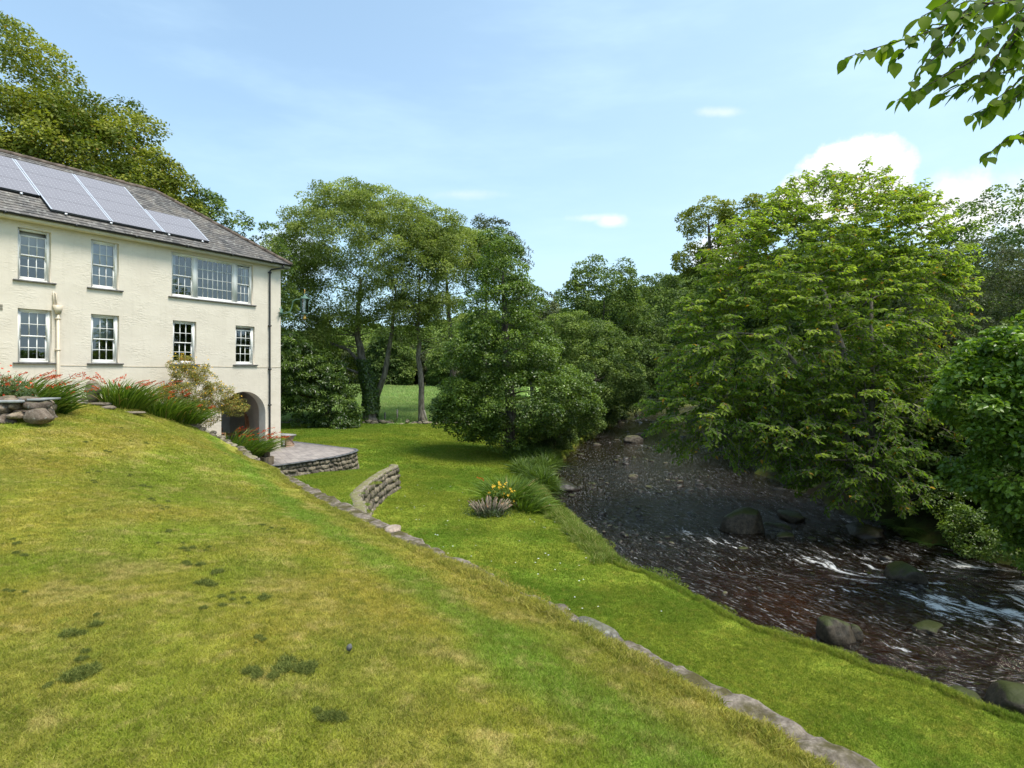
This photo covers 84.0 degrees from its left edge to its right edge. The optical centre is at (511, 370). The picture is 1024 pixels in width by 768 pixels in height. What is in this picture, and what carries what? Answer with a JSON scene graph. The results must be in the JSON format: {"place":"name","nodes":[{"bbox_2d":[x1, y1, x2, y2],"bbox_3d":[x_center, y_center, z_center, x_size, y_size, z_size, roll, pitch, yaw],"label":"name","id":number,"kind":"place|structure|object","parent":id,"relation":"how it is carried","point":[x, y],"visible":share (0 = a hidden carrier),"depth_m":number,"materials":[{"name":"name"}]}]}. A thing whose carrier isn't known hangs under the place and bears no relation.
{"place":"outdoors","nodes":[
{"label":"outdoors","id":0,"kind":"place"},
{"bbox_2d":[85,380,101,402],"bbox_3d":[-13.523,0.684,18.403,0.484,0.754,0.396,0,0,0],"label":"standing stone","id":1,"kind":"object","parent":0,"point":[97,391],"visible":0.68,"depth_m":18.29,"materials":[{"name":"stone"}]},
{"bbox_2d":[294,466,402,512],"bbox_3d":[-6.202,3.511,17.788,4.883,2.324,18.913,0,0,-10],"label":"lawn","id":2,"kind":"structure","parent":0,"point":[347,481],"depth_m":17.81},
{"bbox_2d":[0,403,825,767],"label":"lawn","id":3,"kind":"structure","parent":0,"point":[244,717],"depth_m":3.14,"materials":[{"name":"plant"}]},
{"bbox_2d":[0,395,60,424],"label":"boulder wall","id":4,"kind":"structure","parent":3,"relation":"on","point":[39,411],"depth_m":13.30,"materials":[{"name":"stone"}]},
{"bbox_2d":[0,363,37,396],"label":"flowering shrub","id":5,"kind":"object","parent":4,"relation":"on","point":[10,390],"visible":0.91,"depth_m":13.79,"materials":[{"name":"green plant"}]},
{"bbox_2d":[0,370,103,409],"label":"crocosmia","id":6,"kind":"object","parent":3,"relation":"on","point":[42,389],"visible":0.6,"depth_m":14.99,"materials":[{"name":"green plant"}]},
{"bbox_2d":[18,383,98,414],"bbox_3d":[-12.620,0.768,15.251,2.593,0.979,2.507,0,0,-39],"label":"crocosmia","id":7,"kind":"object","parent":3,"relation":"on","point":[67,407],"visible":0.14,"depth_m":15.48,"materials":[{"name":"green plant"}]},
{"bbox_2d":[72,372,182,408],"bbox_3d":[-12.965,0.655,18.983,3.505,1.238,3.085,0,0,28],"label":"crocosmia","id":8,"kind":"object","parent":3,"relation":"on","point":[127,396],"visible":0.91,"depth_m":18.72,"materials":[{"name":"green plant"}]},
{"bbox_2d":[0,149,309,449],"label":"country house","id":9,"kind":"structure","parent":3,"relation":"on","point":[106,278],"depth_m":21.50,"materials":[{"name":"paint"}]},
{"bbox_2d":[13,308,55,363],"bbox_3d":[-15.932,-1.145,18.848,0.740,2.350,1.510,0,0,30],"label":"window","id":10,"kind":"structure","parent":9,"relation":"in","point":[30,321],"depth_m":19.00,"materials":[{"name":"glass"}]},
{"bbox_2d":[13,228,56,284],"bbox_3d":[-15.937,-3.785,18.839,0.740,2.290,1.490,0,0,30],"label":"window","id":11,"kind":"structure","parent":9,"relation":"in","point":[33,245],"depth_m":18.92,"materials":[{"name":"glass"}]},
{"bbox_2d":[87,240,123,291],"bbox_3d":[-14.724,-3.770,20.516,0.352,1.760,1.150,0,0,30],"label":"window","id":12,"kind":"structure","parent":9,"relation":"in","point":[103,254],"depth_m":20.63,"materials":[{"name":"glass"}]},
{"bbox_2d":[87,314,123,364],"bbox_3d":[-14.889,-1.140,20.620,0.740,2.340,1.500,0,0,31],"label":"window","id":13,"kind":"structure","parent":9,"relation":"in","point":[104,328],"depth_m":20.77,"materials":[{"name":"glass"}]},
{"bbox_2d":[171,320,199,364],"bbox_3d":[-13.442,-1.135,23.075,0.740,2.330,1.540,0,0,30],"label":"window","id":14,"kind":"structure","parent":9,"relation":"in","point":[183,331],"depth_m":23.33,"materials":[{"name":"white paint"}]},
{"bbox_2d":[168,252,256,306],"bbox_3d":[-12.798,-3.830,24.168,0.740,2.380,4.180,0,0,30],"label":"window","id":15,"kind":"structure","parent":9,"relation":"in","point":[193,277],"depth_m":24.33,"materials":[{"name":"glass"}]},
{"bbox_2d":[233,326,257,365],"bbox_3d":[-12.087,-1.125,25.375,0.740,2.310,1.520,0,0,30],"label":"window","id":16,"kind":"structure","parent":9,"relation":"in","point":[244,334],"depth_m":25.61,"materials":[{"name":"white paint"}]},
{"bbox_2d":[0,400,321,507],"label":"grass","id":17,"kind":"structure","parent":3,"relation":"on","point":[147,430],"depth_m":12.73,"materials":[{"name":"plant"}]},
{"bbox_2d":[139,389,210,418],"bbox_3d":[-12.347,1.154,20.219,2.874,1.074,2.666,0,0,0],"label":"crocosmia","id":18,"kind":"object","parent":3,"relation":"on","point":[175,408],"visible":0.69,"depth_m":20.07,"materials":[{"name":"green plant"}]},
{"bbox_2d":[1,427,350,723],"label":"grass clippings","id":19,"kind":"object","parent":3,"relation":"on","point":[75,673],"depth_m":3.10,"materials":[{"name":"plant"}]},
{"bbox_2d":[168,404,225,424],"bbox_3d":[-11.880,1.526,20.864,2.789,0.863,2.143,0,0,0],"label":"crocosmia","id":20,"kind":"object","parent":3,"relation":"on","point":[196,417],"visible":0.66,"depth_m":20.66,"materials":[{"name":"green plant"}]},
{"bbox_2d":[153,350,249,427],"bbox_3d":[-12.059,0.812,21.815,3.592,3.202,1.908,0,0,-11],"label":"hypericum","id":21,"kind":"object","parent":3,"relation":"on","point":[195,377],"visible":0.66,"depth_m":21.84,"materials":[{"name":"green plant"}]},
{"bbox_2d":[216,426,292,458],"bbox_3d":[-10.175,2.817,22.161,3.462,1.242,3.709,0,0,0],"label":"crocosmia","id":22,"kind":"object","parent":3,"relation":"on","point":[257,448],"visible":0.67,"depth_m":22.19,"materials":[{"name":"green plant"}]},
{"bbox_2d":[0,446,550,604],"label":"grass","id":23,"kind":"structure","parent":3,"relation":"on","point":[317,539],"depth_m":6.75,"materials":[{"name":"plant"}]},
{"bbox_2d":[235,450,843,767],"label":"grass","id":24,"kind":"structure","parent":3,"relation":"on","point":[763,729],"depth_m":3.87,"materials":[{"name":"plant"}]},
{"bbox_2d":[0,0,1023,329],"label":"sky","id":25,"kind":"structure","parent":0,"point":[586,127],"materials":[{"name":"blue"}]},
{"bbox_2d":[281,310,1023,767],"bbox_3d":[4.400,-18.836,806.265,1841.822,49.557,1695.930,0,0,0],"label":"lawn ground","id":26,"kind":"structure","parent":0,"point":[925,522],"depth_m":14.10,"materials":[{"name":"plant"}]},
{"bbox_2d":[0,11,161,184],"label":"oak tree","id":27,"kind":"object","parent":26,"relation":"on","point":[20,101],"visible":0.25,"depth_m":33.99,"materials":[{"name":"green plant"}]},
{"bbox_2d":[3,89,212,218],"bbox_3d":[-25.764,-6.355,36.116,11.558,22.316,11.751,0,0,31],"label":"oak tree","id":28,"kind":"object","parent":26,"relation":"on","point":[170,184],"visible":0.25,"depth_m":34.55,"materials":[{"name":"green plant"}]},
{"bbox_2d":[182,185,240,234],"bbox_3d":[-20.114,-3.742,38.675,6.071,17.144,5.165,0,0,0],"label":"oak tree","id":29,"kind":"object","parent":26,"relation":"on","point":[218,202],"visible":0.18,"depth_m":38.06,"materials":[{"name":"green plant"}]},
{"bbox_2d":[220,210,301,324],"bbox_3d":[-17.678,-3.310,39.863,5.731,16.300,4.196,0,0,0],"label":"young tree","id":30,"kind":"object","parent":26,"relation":"on","point":[278,251],"visible":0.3,"depth_m":39.90,"materials":[{"name":"green plant"}]},
{"bbox_2d":[257,440,359,476],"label":"terrace","id":31,"kind":"structure","parent":26,"relation":"on","point":[300,458],"depth_m":24.68,"materials":[{"name":"stone"}]},
{"bbox_2d":[281,433,295,446],"bbox_3d":[-11.153,3.390,27.819,1.130,0.580,0.540,0,0,31],"label":"stone bench","id":32,"kind":"object","parent":31,"relation":"on","point":[290,440],"visible":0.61,"depth_m":27.62,"materials":[{"name":"stone"}]},
{"bbox_2d":[281,341,361,416],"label":"laurel shrub","id":33,"kind":"object","parent":26,"relation":"on","point":[349,359],"visible":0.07,"depth_m":50.84,"materials":[{"name":"green plant"}]},
{"bbox_2d":[281,330,364,428],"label":"laurel shrub","id":34,"kind":"object","parent":26,"relation":"on","point":[298,368],"visible":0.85,"depth_m":44.35,"materials":[{"name":"green plant"}]},
{"bbox_2d":[305,326,343,362],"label":"field edge tree","id":35,"kind":"object","parent":26,"relation":"on","point":[339,354],"visible":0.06,"depth_m":134.21,"materials":[{"name":"green plant"}]},
{"bbox_2d":[339,348,358,383],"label":"field edge tree","id":36,"kind":"object","parent":26,"relation":"on","point":[344,353],"visible":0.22,"depth_m":136.61,"materials":[{"name":"green plant"}]},
{"bbox_2d":[262,175,471,422],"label":"ash tree","id":37,"kind":"object","parent":26,"relation":"on","point":[352,202],"visible":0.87,"depth_m":47.23,"materials":[{"name":"green plant"}]},
{"bbox_2d":[350,464,400,515],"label":"curved wall","id":38,"kind":"structure","parent":26,"relation":"on","point":[375,495],"depth_m":19.62,"materials":[{"name":"stone"}]},
{"bbox_2d":[281,418,469,424],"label":"field wall","id":39,"kind":"structure","parent":26,"relation":"on","point":[385,422],"depth_m":48.94,"materials":[{"name":"stone"}]},
{"bbox_2d":[365,325,405,384],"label":"field edge tree","id":40,"kind":"object","parent":26,"relation":"on","point":[376,358],"visible":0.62,"depth_m":134.95,"materials":[{"name":"green plant"}]},
{"bbox_2d":[390,343,416,385],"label":"field edge tree","id":41,"kind":"object","parent":26,"relation":"on","point":[406,367],"visible":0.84,"depth_m":134.91,"materials":[{"name":"green plant"}]},
{"bbox_2d":[283,383,527,398],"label":"meadow grass","id":42,"kind":"structure","parent":26,"relation":"on","point":[397,391],"depth_m":104.54,"materials":[{"name":"plant"}]},
{"bbox_2d":[281,396,547,422],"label":"meadow grass","id":43,"kind":"structure","parent":26,"relation":"on","point":[407,408],"depth_m":61.81,"materials":[{"name":"plant"}]},
{"bbox_2d":[415,351,438,385],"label":"field edge tree","id":44,"kind":"object","parent":26,"relation":"on","point":[423,358],"visible":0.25,"depth_m":141.56,"materials":[{"name":"green plant"}]},
{"bbox_2d":[377,207,480,421],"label":"ash tree","id":45,"kind":"object","parent":26,"relation":"on","point":[441,301],"visible":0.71,"depth_m":48.79,"materials":[{"name":"green plant"}]},
{"bbox_2d":[281,423,589,476],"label":"grass","id":46,"kind":"structure","parent":26,"relation":"on","point":[366,431],"depth_m":34.73,"materials":[{"name":"plant"}]},
{"bbox_2d":[424,347,449,385],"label":"field edge tree","id":47,"kind":"object","parent":26,"relation":"on","point":[434,372],"visible":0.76,"depth_m":132.69,"materials":[{"name":"green plant"}]},
{"bbox_2d":[416,220,515,411],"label":"ash tree","id":48,"kind":"object","parent":26,"relation":"on","point":[470,263],"visible":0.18,"depth_m":57.34,"materials":[{"name":"green plant"}]},
{"bbox_2d":[451,495,522,520],"bbox_3d":[-0.820,4.483,18.767,2.649,0.676,1.682,0,0,0],"label":"cut shrub","id":49,"kind":"object","parent":26,"relation":"on","point":[480,509],"visible":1,"depth_m":18.75,"materials":[{"name":"plant"}]},
{"bbox_2d":[463,213,534,403],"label":"ash tree","id":50,"kind":"object","parent":26,"relation":"on","point":[482,222],"visible":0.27,"depth_m":63.26,"materials":[{"name":"green plant"}]},
{"bbox_2d":[485,481,514,505],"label":"ragwort","id":51,"kind":"object","parent":26,"relation":"on","point":[498,493],"visible":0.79,"depth_m":19.55,"materials":[{"name":"green plant"}]},
{"bbox_2d":[461,473,555,506],"bbox_3d":[-0.023,4.305,20.693,3.653,1.105,3.412,0,0,0],"label":"crocosmia","id":52,"kind":"object","parent":26,"relation":"on","point":[521,489],"visible":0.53,"depth_m":20.42,"materials":[{"name":"green plant"}]},
{"bbox_2d":[426,226,608,455],"bbox_3d":[0.410,-1.587,31.987,9.524,13.255,7.979,0,0,19],"label":"alder tree","id":53,"kind":"object","parent":26,"relation":"on","point":[457,392],"visible":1,"depth_m":30.56,"materials":[{"name":"green plant"}]},
{"bbox_2d":[363,465,689,597],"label":"grass","id":54,"kind":"structure","parent":26,"relation":"on","point":[405,478],"depth_m":16.90,"materials":[{"name":"plant"}]},
{"bbox_2d":[182,419,879,767],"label":"retaining wall","id":55,"kind":"structure","parent":26,"relation":"on","point":[841,756],"depth_m":3.60,"materials":[{"name":"stone"}]},
{"bbox_2d":[491,437,570,498],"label":"bank weeds","id":56,"kind":"object","parent":26,"relation":"on","point":[540,461],"visible":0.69,"depth_m":27.36,"materials":[{"name":"green plant"}]},
{"bbox_2d":[516,427,552,448],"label":"bank shrub","id":57,"kind":"object","parent":26,"relation":"on","point":[549,443],"visible":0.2,"depth_m":32.83,"materials":[{"name":"green plant"}]},
{"bbox_2d":[512,492,560,512],"bbox_3d":[0.756,4.590,19.854,2.324,0.736,2.220,0,0,0],"label":"iris","id":58,"kind":"object","parent":26,"relation":"on","point":[527,505],"visible":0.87,"depth_m":19.57,"materials":[{"name":"green plant"}]},
{"bbox_2d":[495,286,579,400],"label":"tree","id":59,"kind":"object","parent":26,"relation":"on","point":[553,309],"visible":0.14,"depth_m":64.98,"materials":[{"name":"green plant"}]},
{"bbox_2d":[544,425,579,452],"bbox_3d":[2.819,4.003,35.606,3.163,2.610,2.723,0,0,-6],"label":"bank shrub","id":60,"kind":"object","parent":26,"relation":"on","point":[557,444],"visible":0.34,"depth_m":35.28,"materials":[{"name":"green plant"}]},
{"bbox_2d":[556,480,579,491],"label":"boulder","id":61,"kind":"object","parent":26,"relation":"on","point":[569,486],"visible":0.31,"depth_m":25.46,"materials":[{"name":"stone"}]},
{"bbox_2d":[563,397,596,442],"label":"bank shrub","id":62,"kind":"object","parent":26,"relation":"on","point":[583,439],"visible":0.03,"depth_m":41.93,"materials":[{"name":"green plant"}]},
{"bbox_2d":[523,448,640,567],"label":"bank weeds","id":63,"kind":"object","parent":26,"relation":"on","point":[593,544],"visible":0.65,"depth_m":16.35,"materials":[{"name":"plant"}]},
{"bbox_2d":[559,393,607,438],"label":"bank shrub","id":64,"kind":"object","parent":26,"relation":"on","point":[600,427],"visible":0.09,"depth_m":44.46,"materials":[{"name":"green plant"}]},
{"bbox_2d":[531,309,649,405],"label":"tree","id":65,"kind":"object","parent":26,"relation":"on","point":[587,355],"visible":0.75,"depth_m":49.83,"materials":[{"name":"green plant"}]},
{"bbox_2d":[557,314,648,399],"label":"tree","id":66,"kind":"object","parent":26,"relation":"on","point":[609,341],"visible":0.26,"depth_m":65.35,"materials":[{"name":"green plant"}]},
{"bbox_2d":[551,254,658,372],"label":"riverside oak","id":67,"kind":"object","parent":26,"relation":"on","point":[628,291],"visible":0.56,"depth_m":81.79,"materials":[{"name":"green plant"}]},
{"bbox_2d":[603,388,622,427],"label":"bank shrub","id":68,"kind":"object","parent":26,"relation":"on","point":[615,410],"visible":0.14,"depth_m":53.98,"materials":[{"name":"green plant"}]},
{"bbox_2d":[605,380,630,422],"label":"bank shrub","id":69,"kind":"object","parent":26,"relation":"on","point":[622,407],"visible":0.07,"depth_m":58.31,"materials":[{"name":"green plant"}]},
{"bbox_2d":[601,380,640,418],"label":"bank shrub","id":70,"kind":"object","parent":26,"relation":"on","point":[632,408],"visible":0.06,"depth_m":63.27,"materials":[{"name":"green plant"}]},
{"bbox_2d":[624,435,643,442],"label":"boulder","id":71,"kind":"object","parent":26,"relation":"on","point":[633,439],"visible":0.73,"depth_m":42.65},
{"bbox_2d":[591,314,680,401],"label":"tree","id":72,"kind":"object","parent":26,"relation":"on","point":[652,374],"visible":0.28,"depth_m":84.38,"materials":[{"name":"green plant"}]},
{"bbox_2d":[281,259,1021,384],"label":"hillside wood","id":73,"kind":"object","parent":26,"relation":"on","point":[365,338],"visible":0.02,"depth_m":211.89,"materials":[{"name":"green plant"}]},
{"bbox_2d":[606,272,720,397],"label":"riverside oak","id":74,"kind":"object","parent":26,"relation":"on","point":[667,283],"visible":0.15,"depth_m":94.00,"materials":[{"name":"green plant"}]},
{"bbox_2d":[670,193,777,408],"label":"oak tree","id":75,"kind":"object","parent":26,"relation":"on","point":[724,213],"visible":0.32,"depth_m":47.38,"materials":[{"name":"green plant"}]},
{"bbox_2d":[672,242,776,428],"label":"tree","id":76,"kind":"object","parent":26,"relation":"on","point":[723,329],"visible":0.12,"depth_m":43.03,"materials":[{"name":"green plant"}]},
{"bbox_2d":[670,283,780,407],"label":"tree","id":77,"kind":"object","parent":26,"relation":"on","point":[674,342],"visible":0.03,"depth_m":55.71,"materials":[{"name":"green plant"}]},
{"bbox_2d":[719,507,764,533],"bbox_3d":[7.798,5.282,19.307,1.459,1.256,1.064,0,0,-25],"label":"boulder","id":78,"kind":"object","parent":26,"relation":"on","point":[745,520],"visible":0.69,"depth_m":18.95,"materials":[{"name":"stone"}]},
{"bbox_2d":[777,510,805,522],"bbox_3d":[10.178,5.412,20.765,0.858,0.587,0.991,0,0,16],"label":"boulder","id":79,"kind":"object","parent":26,"relation":"on","point":[791,516],"visible":0.66,"depth_m":20.45,"materials":[{"name":"stone"}]},
{"bbox_2d":[724,225,889,424],"bbox_3d":[19.939,-3.116,38.665,12.504,14.126,8.185,0,0,-18],"label":"tree","id":80,"kind":"object","parent":26,"relation":"on","point":[747,323],"visible":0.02,"depth_m":37.93,"materials":[{"name":"green plant"}]},
{"bbox_2d":[633,156,990,525],"bbox_3d":[10.535,-1.204,20.497,12.065,12.705,7.909,0,0,0],"label":"elm tree","id":81,"kind":"object","parent":26,"relation":"on","point":[814,405],"visible":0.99,"depth_m":18.81,"materials":[{"name":"green plant"}]},
{"bbox_2d":[609,559,1023,721],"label":"bank weeds","id":82,"kind":"object","parent":26,"relation":"on","point":[874,667],"visible":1,"depth_m":9.73,"materials":[{"name":"plant"}]},
{"bbox_2d":[767,358,865,437],"bbox_3d":[16.323,1.568,30.310,4.668,4.475,5.423,0,0,-22],"label":"bank shrub","id":83,"kind":"object","parent":26,"relation":"on","point":[783,413],"visible":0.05,"depth_m":30.15,"materials":[{"name":"green plant"}]},
{"bbox_2d":[790,389,877,463],"bbox_3d":[15.701,2.586,26.706,4.745,3.916,4.085,0,0,-15],"label":"bank shrub","id":84,"kind":"object","parent":26,"relation":"on","point":[852,438],"visible":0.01,"depth_m":25.50,"materials":[{"name":"green plant"}]},
{"bbox_2d":[816,615,855,644],"bbox_3d":[6.552,5.356,11.470,0.703,0.819,0.670,0,0,0],"label":"boulder","id":85,"kind":"object","parent":26,"relation":"on","point":[831,630],"visible":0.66,"depth_m":11.28,"materials":[{"name":"stone"}]},
{"bbox_2d":[764,226,996,424],"bbox_3d":[21.075,-2.266,32.665,14.886,12.076,9.302,0,0,0],"label":"oak tree","id":86,"kind":"object","parent":26,"relation":"on","point":[795,330],"visible":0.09,"depth_m":31.96,"materials":[{"name":"green plant"}]},
{"bbox_2d":[839,332,960,416],"bbox_3d":[19.034,0.438,26.713,5.835,5.594,6.778,0,0,-37],"label":"bank shrub","id":87,"kind":"object","parent":26,"relation":"on","point":[953,339],"visible":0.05,"depth_m":26.36,"materials":[{"name":"green plant"}]},
{"bbox_2d":[875,519,927,534],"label":"fern","id":88,"kind":"object","parent":26,"relation":"on","point":[894,526],"visible":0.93,"depth_m":18.57,"materials":[{"name":"plant"}]},
{"bbox_2d":[884,561,928,598],"bbox_3d":[10.223,5.449,14.824,0.969,0.961,1.087,0,0,0],"label":"boulder","id":89,"kind":"object","parent":26,"relation":"on","point":[899,572],"visible":0.91,"depth_m":14.47,"materials":[{"name":"stone"}]},
{"bbox_2d":[863,362,972,457],"bbox_3d":[16.581,1.786,22.145,4.474,4.289,5.197,0,0,-7],"label":"bank shrub","id":90,"kind":"object","parent":26,"relation":"on","point":[876,410],"visible":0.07,"depth_m":22.61,"materials":[{"name":"green plant"}]},
{"bbox_2d":[837,0,1023,167],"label":"overhanging tree","id":91,"kind":"object","parent":26,"relation":"on","point":[1011,52],"visible":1,"depth_m":3.84,"materials":[{"name":"green plant"}]},
{"bbox_2d":[887,235,1023,380],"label":"tree","id":92,"kind":"object","parent":26,"relation":"on","point":[1009,252],"visible":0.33,"depth_m":23.56,"materials":[{"name":"green plant"}]},
{"bbox_2d":[897,389,1021,494],"bbox_3d":[15.273,2.413,19.384,4.519,3.729,3.890,0,0,0],"label":"bank shrub","id":93,"kind":"object","parent":26,"relation":"on","point":[940,442],"visible":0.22,"depth_m":18.84,"materials":[{"name":"green plant"}]},
{"bbox_2d":[897,290,1023,398],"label":"bank shrub","id":94,"kind":"object","parent":26,"relation":"on","point":[993,313],"visible":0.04,"depth_m":27.16,"materials":[{"name":"green plant"}]},
{"bbox_2d":[949,685,982,703],"bbox_3d":[7.123,5.287,9.020,0.647,0.434,0.621,0,0,0],"label":"boulder","id":95,"kind":"object","parent":26,"relation":"on","point":[964,690],"visible":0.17,"depth_m":9.06,"materials":[{"name":"stone"}]},
{"bbox_2d":[915,483,1023,575],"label":"bramble","id":96,"kind":"object","parent":26,"relation":"on","point":[961,513],"visible":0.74,"depth_m":16.12,"materials":[{"name":"green plant"}]},
{"bbox_2d":[920,309,1023,569],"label":"alder bush","id":97,"kind":"object","parent":26,"relation":"on","point":[997,423],"visible":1,"depth_m":12.44,"materials":[{"name":"green plant"}]},
{"bbox_2d":[921,179,1023,311],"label":"oak tree","id":98,"kind":"object","parent":26,"relation":"on","point":[1010,240],"visible":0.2,"depth_m":33.73,"materials":[{"name":"green plant"}]},
{"bbox_2d":[931,315,1023,405],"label":"bank shrub","id":99,"kind":"object","parent":26,"relation":"on","point":[1009,323],"visible":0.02,"depth_m":21.47,"materials":[{"name":"green plant"}]},
{"bbox_2d":[990,452,1023,490],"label":"bank shrub","id":100,"kind":"object","parent":26,"relation":"on","point":[1006,473],"visible":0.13,"depth_m":16.64,"materials":[{"name":"green plant"}]},
{"bbox_2d":[553,406,1023,701],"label":"river water","id":101,"kind":"structure","parent":0,"point":[980,662],"depth_m":17.50,"materials":[{"name":"brown liquid"}]},
{"bbox_2d":[763,522,791,529],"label":"boulder","id":102,"kind":"object","parent":101,"relation":"in","point":[779,525],"visible":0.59,"depth_m":19.59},
{"bbox_2d":[776,532,794,538],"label":"boulder","id":103,"kind":"object","parent":101,"relation":"in","point":[784,535],"visible":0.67,"depth_m":18.43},
{"bbox_2d":[850,624,863,640],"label":"boulder","id":104,"kind":"object","parent":101,"relation":"in","point":[857,632],"visible":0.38,"depth_m":11.46,"materials":[{"name":"stone"}]},
{"bbox_2d":[845,522,884,539],"bbox_3d":[11.731,5.426,18.901,1.068,0.666,1.737,0,0,14],"label":"boulder","id":105,"kind":"object","parent":101,"relation":"in","point":[861,531],"visible":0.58,"depth_m":18.44,"materials":[{"name":"stone"}]},
{"bbox_2d":[903,537,947,547],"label":"fern","id":106,"kind":"object","parent":101,"relation":"on","point":[919,541],"visible":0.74,"depth_m":17.80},
{"bbox_2d":[911,620,944,638],"bbox_3d":[8.793,5.451,11.999,0.689,0.268,0.514,0,0,-38],"label":"boulder","id":107,"kind":"object","parent":101,"relation":"in","point":[928,627],"visible":0.96,"depth_m":11.87,"materials":[{"name":"stone"}]},
{"bbox_2d":[983,680,1023,721],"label":"boulder","id":108,"kind":"object","parent":101,"relation":"in","point":[1006,695],"visible":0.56,"depth_m":8.64,"materials":[{"name":"stone"}]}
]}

